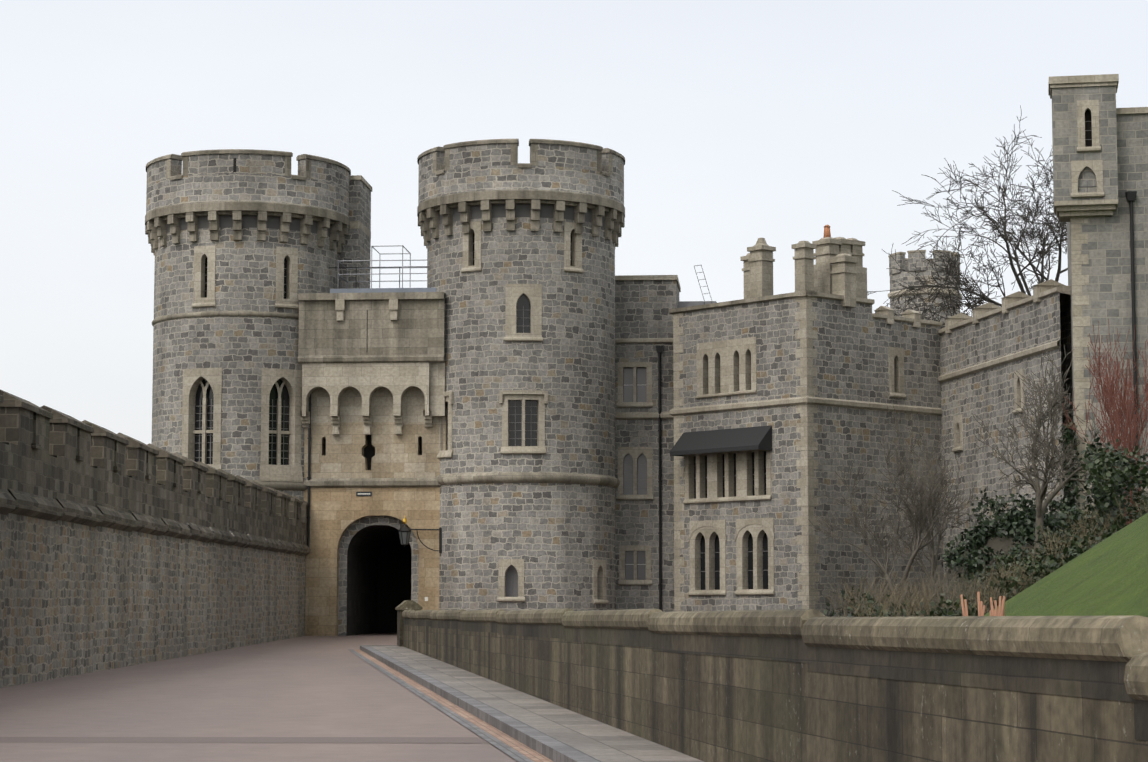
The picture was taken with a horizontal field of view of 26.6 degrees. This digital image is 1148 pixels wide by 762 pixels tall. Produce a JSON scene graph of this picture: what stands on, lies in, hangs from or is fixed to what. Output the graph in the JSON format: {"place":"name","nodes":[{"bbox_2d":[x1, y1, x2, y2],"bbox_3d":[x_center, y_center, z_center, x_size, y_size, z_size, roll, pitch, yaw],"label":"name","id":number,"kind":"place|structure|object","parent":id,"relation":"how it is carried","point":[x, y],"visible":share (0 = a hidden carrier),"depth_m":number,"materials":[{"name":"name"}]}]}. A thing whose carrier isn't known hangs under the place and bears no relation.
{"place":"outdoors","nodes":[
{"label":"outdoors","id":0,"kind":"place"},
{"bbox_2d":[0,633,517,761],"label":"road","id":1,"kind":"structure","parent":0,"point":[316,699],"depth_m":32.83,"materials":[{"name":"grey asphalt"}]},
{"bbox_2d":[417,139,624,610],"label":"gate tower","id":2,"kind":"structure","parent":0,"point":[521,265],"depth_m":91.10,"materials":[{"name":"grey stone"}]},
{"bbox_2d":[398,516,441,552],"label":"gate lantern","id":3,"kind":"object","parent":2,"relation":"attached to","point":[404,533],"visible":1,"depth_m":91.26,"materials":[{"name":"black metal"}]},
{"bbox_2d":[348,645,704,761],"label":"pavement","id":4,"kind":"structure","parent":0,"point":[518,726],"depth_m":30.10,"materials":[{"name":"stone"}]},
{"bbox_2d":[0,0,1147,444],"label":"sky","id":5,"kind":"structure","parent":0,"point":[734,124],"materials":[{"name":"white"}]},
{"bbox_2d":[867,105,1067,328],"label":"distant tree","id":6,"kind":"object","parent":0,"point":[1029,234],"visible":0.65,"depth_m":112.79,"materials":[{"name":"brown plant"}]},
{"bbox_2d":[936,526,1059,615],"bbox_3d":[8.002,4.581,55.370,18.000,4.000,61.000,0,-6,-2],"label":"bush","id":7,"kind":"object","parent":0,"point":[996,544],"depth_m":71.23,"materials":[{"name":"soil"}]},
{"bbox_2d":[810,488,1147,616],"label":"undergrowth","id":8,"kind":"object","parent":7,"relation":"on","point":[926,593],"visible":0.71,"depth_m":57.15,"materials":[{"name":"brown plant"}]},
{"bbox_2d":[960,592,1004,615],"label":"pruned stems","id":9,"kind":"object","parent":7,"relation":"on","point":[1000,611],"visible":0.4,"depth_m":31.20,"materials":[{"name":"brown"}]},
{"bbox_2d":[972,345,1115,558],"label":"garden tree","id":10,"kind":"object","parent":7,"relation":"on","point":[1041,495],"visible":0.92,"depth_m":70.30,"materials":[{"name":"brown plant"}]},
{"bbox_2d":[938,279,1072,576],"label":"castle wall","id":11,"kind":"structure","parent":0,"point":[988,350],"depth_m":87.37,"materials":[{"name":"grey stone"}]},
{"bbox_2d":[984,513,1147,616],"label":"grass slope","id":12,"kind":"structure","parent":0,"point":[1108,576],"depth_m":38.22,"materials":[{"name":"green plant"}]},
{"bbox_3d":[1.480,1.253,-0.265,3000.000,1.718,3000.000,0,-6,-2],"label":"ground","id":13,"kind":"structure","parent":0,"visible":0},
{"bbox_2d":[0,390,310,687],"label":"curtain wall","id":14,"kind":"structure","parent":13,"relation":"on","point":[110,558],"depth_m":53.68,"materials":[{"name":"stone"}]},
{"bbox_2d":[145,149,371,546],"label":"gate tower","id":15,"kind":"structure","parent":13,"relation":"on","point":[248,246],"depth_m":92.13,"materials":[{"name":"grey stone"}]},
{"bbox_2d":[298,288,445,635],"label":"gatehouse","id":16,"kind":"object","parent":13,"relation":"on","point":[370,360],"visible":0.94,"depth_m":91.99,"materials":[{"name":"stone"}]},
{"bbox_2d":[307,392,312,547],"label":"drainpipe","id":17,"kind":"object","parent":16,"relation":"attached to","point":[309,438],"visible":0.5,"depth_m":92.11,"materials":[{"name":"grey metal"}]},
{"bbox_2d":[329,245,432,288],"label":"roof guard rail","id":18,"kind":"object","parent":16,"relation":"on","point":[379,268],"visible":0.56,"depth_m":93.89,"materials":[{"name":"silver metal"}]},
{"bbox_2d":[395,600,1147,761],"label":"parapet wall","id":19,"kind":"structure","parent":13,"relation":"on","point":[798,685],"depth_m":17.38,"materials":[{"name":"grey stone"}]},
{"bbox_2d":[615,225,942,616],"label":"castle building","id":20,"kind":"structure","parent":13,"relation":"on","point":[774,411],"depth_m":91.24,"materials":[{"name":"grey stone"}]},
{"bbox_2d":[656,346,662,609],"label":"drainpipe","id":21,"kind":"object","parent":20,"relation":"attached to","point":[659,349],"visible":0.92,"depth_m":94.83,"materials":[{"name":"black metal"}]},
{"bbox_2d":[694,265,711,303],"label":"roof ladder","id":22,"kind":"object","parent":20,"relation":"attached to","point":[702,279],"visible":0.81,"depth_m":95.74,"materials":[{"name":"black metal"}]},
{"bbox_2d":[808,406,989,616],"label":"bare shrub","id":23,"kind":"object","parent":13,"relation":"on","point":[920,518],"visible":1,"depth_m":75.17,"materials":[{"name":"brown plant"}]},
{"bbox_2d":[881,413,964,584],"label":"bare shrub","id":24,"kind":"object","parent":13,"relation":"on","point":[933,557],"visible":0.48,"depth_m":80.89,"materials":[{"name":"brown plant"}]},
{"bbox_2d":[888,250,961,327],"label":"distant tower","id":25,"kind":"structure","parent":13,"relation":"on","point":[903,262],"depth_m":129.99,"materials":[{"name":"stone"}]},
{"bbox_2d":[824,419,1147,616],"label":"ivy and shrubs","id":26,"kind":"object","parent":13,"relation":"on","point":[1023,523],"visible":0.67,"depth_m":61.84,"materials":[{"name":"green plant"}]},
{"bbox_2d":[1048,74,1147,544],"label":"tower","id":27,"kind":"structure","parent":13,"relation":"on","point":[1100,151],"depth_m":79.38,"materials":[{"name":"grey stone"}]},
{"bbox_2d":[1125,191,1138,461],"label":"drainpipe","id":28,"kind":"object","parent":27,"relation":"attached to","point":[1130,196],"visible":0.76,"depth_m":79.07,"materials":[{"name":"black metal"}]},
{"bbox_2d":[1063,328,1147,523],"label":"red twig shrub","id":29,"kind":"object","parent":13,"relation":"on","point":[1113,405],"visible":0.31,"depth_m":66.88,"materials":[{"name":"brown plant"}]},
{"bbox_2d":[1085,319,1147,524],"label":"red twig shrub","id":30,"kind":"object","parent":13,"relation":"on","point":[1124,428],"visible":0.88,"depth_m":62.65,"materials":[{"name":"brown plant"}]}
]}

